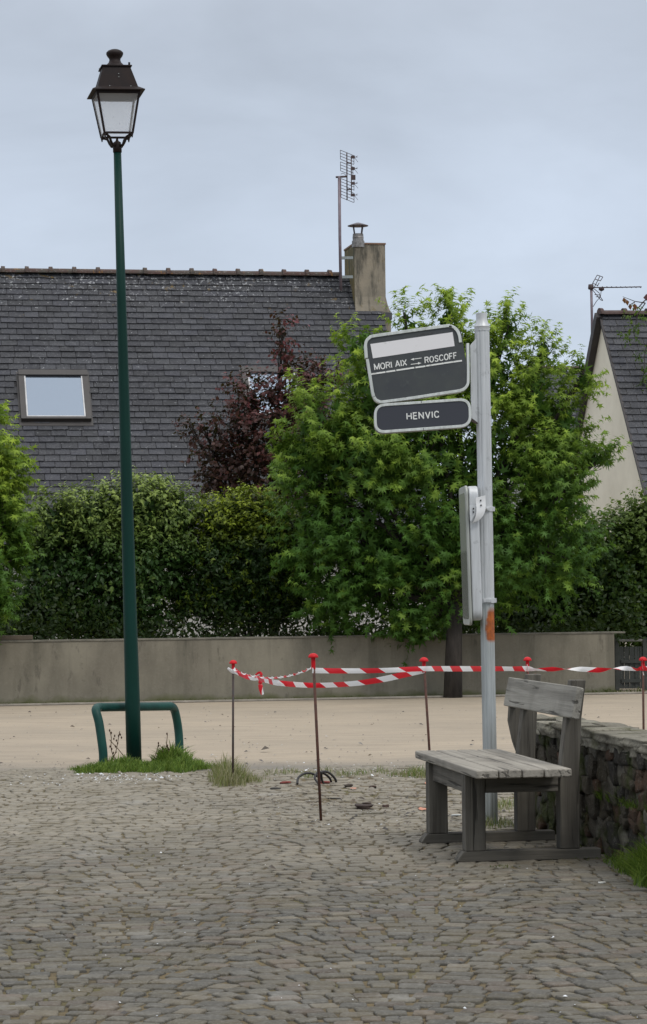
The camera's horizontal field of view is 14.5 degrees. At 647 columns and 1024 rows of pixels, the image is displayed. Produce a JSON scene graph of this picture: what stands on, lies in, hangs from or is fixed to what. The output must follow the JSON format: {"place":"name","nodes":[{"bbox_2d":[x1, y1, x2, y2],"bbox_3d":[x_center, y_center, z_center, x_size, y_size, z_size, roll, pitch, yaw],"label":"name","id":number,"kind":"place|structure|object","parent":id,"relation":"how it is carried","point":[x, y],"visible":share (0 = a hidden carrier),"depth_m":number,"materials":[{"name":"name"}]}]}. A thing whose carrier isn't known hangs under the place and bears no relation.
{"place":"outdoors","nodes":[
{"label":"outdoors","id":0,"kind":"place"},
{"bbox_2d":[0,709,628,763],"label":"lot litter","id":1,"kind":"object","parent":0,"point":[264,747],"visible":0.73,"depth_m":23.66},
{"bbox_2d":[0,707,632,764],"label":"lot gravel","id":2,"kind":"structure","parent":0,"point":[259,735],"depth_m":25.12,"materials":[{"name":"grey gravel"}]},
{"bbox_2d":[0,676,646,773],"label":"sand lot","id":3,"kind":"structure","parent":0,"point":[383,739],"depth_m":27.35,"materials":[{"name":"beige sand"}]},
{"bbox_2d":[0,399,46,644],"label":"sweetgum tree","id":4,"kind":"object","parent":3,"relation":"on","point":[16,530],"visible":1,"depth_m":33.92,"materials":[{"name":"green plant"}]},
{"bbox_2d":[0,465,210,639],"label":"laurel shrub","id":5,"kind":"object","parent":3,"relation":"on","point":[81,533],"visible":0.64,"depth_m":35.84,"materials":[{"name":"green plant"}]},
{"bbox_2d":[87,49,144,762],"bbox_3d":[-1.708,-0.888,21.866,0.451,6.206,0.451,-1,-2,-12],"label":"street lamp","id":6,"kind":"object","parent":3,"relation":"on","point":[116,82],"visible":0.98,"depth_m":21.81,"materials":[{"name":"green metal"}]},
{"bbox_2d":[109,729,122,759],"bbox_3d":[-1.758,2.014,21.799,0.166,0.318,0.012,-1,-2,0],"label":"dry weed","id":7,"kind":"object","parent":3,"relation":"on","point":[113,744],"visible":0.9,"depth_m":21.80,"materials":[{"name":"brown plant"}]},
{"bbox_2d":[91,702,183,762],"bbox_3d":[-1.617,1.928,22.025,0.227,0.590,1.237,-2,-2,32],"label":"hoop barrier","id":8,"kind":"object","parent":3,"relation":"on","point":[97,709],"visible":0.91,"depth_m":21.84,"materials":[{"name":"green metal"}]},
{"bbox_2d":[67,739,216,773],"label":"grass","id":9,"kind":"structure","parent":3,"relation":"on","point":[176,759],"depth_m":21.13,"materials":[{"name":"green plant"}]},
{"bbox_2d":[155,733,168,754],"bbox_3d":[-1.396,2.015,21.642,0.170,0.286,0.012,-1,-2,0],"label":"dry weed","id":10,"kind":"object","parent":3,"relation":"on","point":[162,746],"visible":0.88,"depth_m":21.64,"materials":[{"name":"brown plant"}]},
{"bbox_2d":[0,223,422,639],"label":"slate roofed house","id":11,"kind":"structure","parent":3,"relation":"on","point":[193,335],"depth_m":45.36,"materials":[{"name":"stone"}]},
{"bbox_2d":[336,150,357,290],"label":"roof aerial","id":12,"kind":"object","parent":11,"relation":"attached to","point":[341,257],"visible":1,"depth_m":46.24,"materials":[{"name":"metal"}]},
{"bbox_2d":[166,479,327,636],"bbox_3d":[-1.025,1.094,36.152,2.432,3.143,1.606,-1,-2,0],"label":"spindle shrub","id":13,"kind":"object","parent":3,"relation":"on","point":[235,536],"visible":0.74,"depth_m":35.88,"materials":[{"name":"green plant"}]},
{"bbox_2d":[1,761,512,806],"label":"gravel","id":14,"kind":"structure","parent":3,"relation":"on","point":[414,794],"depth_m":19.18,"materials":[{"name":"grey gravel"}]},
{"bbox_2d":[171,307,349,635],"bbox_3d":[-0.931,-0.191,39.012,2.795,5.891,1.656,-1,-2,0],"label":"purple leaved tree","id":15,"kind":"object","parent":3,"relation":"on","point":[253,448],"visible":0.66,"depth_m":38.89,"materials":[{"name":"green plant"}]},
{"bbox_2d":[0,631,624,703],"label":"boundary wall","id":16,"kind":"structure","parent":3,"relation":"on","point":[60,670],"depth_m":35.05,"materials":[{"name":"grey concrete"}]},
{"bbox_2d":[0,635,32,639],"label":"timber beam","id":17,"kind":"structure","parent":16,"relation":"on","point":[18,637],"depth_m":34.48,"materials":[{"name":"brown wood"}]},
{"bbox_2d":[0,692,646,705],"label":"kerb edging","id":18,"kind":"object","parent":3,"relation":"on","point":[288,699],"visible":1,"depth_m":34.66,"materials":[{"name":"grey concrete"}]},
{"bbox_2d":[11,691,646,703],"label":"verge","id":19,"kind":"structure","parent":3,"relation":"on","point":[228,699],"depth_m":34.90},
{"bbox_2d":[3,687,645,703],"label":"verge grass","id":20,"kind":"structure","parent":19,"relation":"on","point":[640,689],"depth_m":35.29,"materials":[{"name":"green plant"}]},
{"bbox_2d":[257,283,632,697],"bbox_3d":[1.687,-0.285,35.341,5.226,5.787,2.451,-1,-2,0],"label":"sweetgum tree","id":21,"kind":"object","parent":3,"relation":"on","point":[414,564],"visible":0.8,"depth_m":35.06,"materials":[{"name":"green plant"}]},
{"bbox_2d":[497,364,584,626],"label":"slate house","id":22,"kind":"structure","parent":3,"relation":"on","point":[573,414],"depth_m":56.03,"materials":[{"name":"tile"}]},
{"bbox_2d":[463,497,643,638],"bbox_3d":[3.054,1.113,37.538,3.315,3.100,1.848,-1,-2,0],"label":"hedge shrub","id":23,"kind":"object","parent":3,"relation":"on","point":[600,565],"visible":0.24,"depth_m":37.23,"materials":[{"name":"green plant"}]},
{"bbox_2d":[556,308,646,646],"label":"cream gabled house","id":24,"kind":"structure","parent":3,"relation":"on","point":[624,403],"depth_m":49.54,"materials":[{"name":"paint"}]},
{"bbox_2d":[588,275,641,328],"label":"yagi aerial","id":25,"kind":"object","parent":24,"relation":"attached to","point":[591,287],"visible":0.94,"depth_m":51.05,"materials":[{"name":"silver metal"}]},
{"bbox_2d":[616,297,646,392],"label":"climbing plant","id":26,"kind":"object","parent":24,"relation":"on","point":[624,300],"visible":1,"depth_m":48.95,"materials":[{"name":"green plant"}]},
{"bbox_2d":[594,480,646,673],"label":"hedge shrub","id":27,"kind":"object","parent":3,"relation":"on","point":[633,522],"visible":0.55,"depth_m":37.56,"materials":[{"name":"green plant"}]},
{"bbox_2d":[614,637,646,690],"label":"garden gate","id":28,"kind":"structure","parent":3,"relation":"on","point":[632,679],"depth_m":36.69,"materials":[{"name":"metal"}]},
{"bbox_2d":[0,567,646,643],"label":"undergrowth","id":29,"kind":"object","parent":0,"point":[514,623],"visible":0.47,"depth_m":35.82,"materials":[{"name":"green plant"}]},
{"bbox_2d":[0,764,646,1023],"bbox_3d":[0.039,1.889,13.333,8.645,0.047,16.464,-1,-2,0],"label":"cobbles","id":30,"kind":"object","parent":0,"point":[44,835],"visible":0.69,"depth_m":11.61,"materials":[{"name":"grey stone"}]},
{"bbox_2d":[10,762,409,784],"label":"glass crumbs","id":31,"kind":"object","parent":30,"relation":"on","point":[169,775],"visible":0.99,"depth_m":20.25,"materials":[{"name":"clear glass"}]},
{"bbox_2d":[229,660,236,784],"bbox_3d":[-0.683,1.622,19.421,0.062,0.989,0.061,-1,-2,0],"label":"barrier stake","id":32,"kind":"object","parent":30,"relation":"on","point":[233,662],"visible":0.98,"depth_m":19.41,"materials":[{"name":"brown metal"}]},
{"bbox_2d":[206,753,269,786],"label":"dry grass","id":33,"kind":"structure","parent":30,"relation":"on","point":[222,774],"depth_m":19.53,"materials":[{"name":"green plant"}]},
{"bbox_2d":[308,653,321,820],"bbox_3d":[-0.057,1.456,16.291,0.073,1.108,0.066,1,-2,-39],"label":"barrier stake","id":34,"kind":"object","parent":30,"relation":"on","point":[312,656],"visible":0.98,"depth_m":16.28,"materials":[{"name":"brown metal"}]},
{"bbox_2d":[227,659,646,694],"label":"barrier tape","id":35,"kind":"object","parent":34,"relation":"attached to","point":[404,672],"visible":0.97,"depth_m":17.88,"materials":[{"name":"plastic"}]},
{"bbox_2d":[296,770,336,784],"bbox_3d":[-0.028,2.032,19.392,0.398,0.138,0.177,1,-2,-38],"label":"rubber hose","id":36,"kind":"object","parent":30,"relation":"on","point":[323,772],"visible":0.84,"depth_m":19.39,"materials":[{"name":"black rubber"}]},
{"bbox_2d":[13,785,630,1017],"bbox_3d":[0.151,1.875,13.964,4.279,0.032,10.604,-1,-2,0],"label":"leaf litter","id":37,"kind":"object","parent":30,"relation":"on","point":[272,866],"visible":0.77,"depth_m":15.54,"materials":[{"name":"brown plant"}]},
{"bbox_2d":[12,788,631,1015],"bbox_3d":[0.017,1.882,13.851,3.770,0.011,10.482,-1,-2,0],"label":"grit","id":38,"kind":"object","parent":30,"relation":"on","point":[278,922],"visible":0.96,"depth_m":11.30,"materials":[{"name":"grey stone"}]},
{"bbox_2d":[355,804,373,808],"bbox_3d":[0.276,1.981,17.132,0.133,0.031,0.139,-1,-2,0],"label":"clay lump","id":39,"kind":"object","parent":30,"relation":"on","point":[363,806],"visible":0.99,"depth_m":17.08,"materials":[{"name":"brown soil"}]},
{"bbox_2d":[263,763,513,830],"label":"thin grass","id":40,"kind":"structure","parent":30,"relation":"on","point":[416,771],"depth_m":20.08,"materials":[{"name":"green plant"}]},
{"bbox_2d":[419,657,430,749],"bbox_3d":[0.695,1.502,17.118,0.090,1.052,0.061,-1,-2,0],"label":"barrier stake","id":41,"kind":"object","parent":30,"relation":"on","point":[423,660],"visible":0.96,"depth_m":17.12,"materials":[{"name":"brown metal"}]},
{"bbox_2d":[364,312,497,823],"bbox_3d":[0.676,0.361,15.986,0.811,3.222,0.509,-1,-2,0],"label":"bus stop sign","id":42,"kind":"object","parent":30,"relation":"on","point":[415,364],"visible":1,"depth_m":15.96,"materials":[{"name":"metal"}]},
{"bbox_2d":[415,674,600,861],"bbox_3d":[1.019,1.413,14.314,0.790,0.964,1.846,0,-2,-8],"label":"wooden bench","id":43,"kind":"object","parent":30,"relation":"on","point":[523,774],"visible":1,"depth_m":13.80,"materials":[{"name":"grey wood"}]},
{"bbox_2d":[523,657,530,673],"bbox_3d":[1.510,1.570,18.793,0.062,1.003,0.061,-1,-2,0],"label":"barrier stake","id":44,"kind":"object","parent":30,"relation":"on","point":[527,659],"visible":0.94,"depth_m":18.80,"materials":[{"name":"red plastic"}]},
{"bbox_2d":[490,844,598,867],"bbox_3d":[1.102,1.877,14.120,1.076,0.022,1.552,-1,-2,0],"label":"bench moss","id":45,"kind":"object","parent":30,"relation":"on","point":[551,859],"visible":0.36,"depth_m":13.66,"materials":[{"name":"green plant"}]},
{"bbox_2d":[535,714,646,859],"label":"dry stone wall","id":46,"kind":"structure","parent":30,"relation":"on","point":[613,760],"depth_m":13.99,"materials":[{"name":"grey stone"}]},
{"bbox_2d":[593,787,646,810],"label":"wall weeds","id":47,"kind":"object","parent":46,"relation":"on","point":[626,805],"depth_m":13.54,"materials":[{"name":"green plant"}]},
{"bbox_2d":[601,835,646,887],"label":"wall foot grass","id":48,"kind":"structure","parent":30,"relation":"on","point":[635,867],"depth_m":12.71,"materials":[{"name":"green plant"}]},
{"bbox_2d":[639,657,646,729],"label":"barrier stake","id":49,"kind":"object","parent":30,"relation":"on","point":[643,706],"visible":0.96,"depth_m":18.71,"materials":[{"name":"brown metal"}]},
{"bbox_2d":[0,0,646,507],"label":"sky","id":50,"kind":"structure","parent":0,"point":[499,146],"materials":[{"name":"grey"}]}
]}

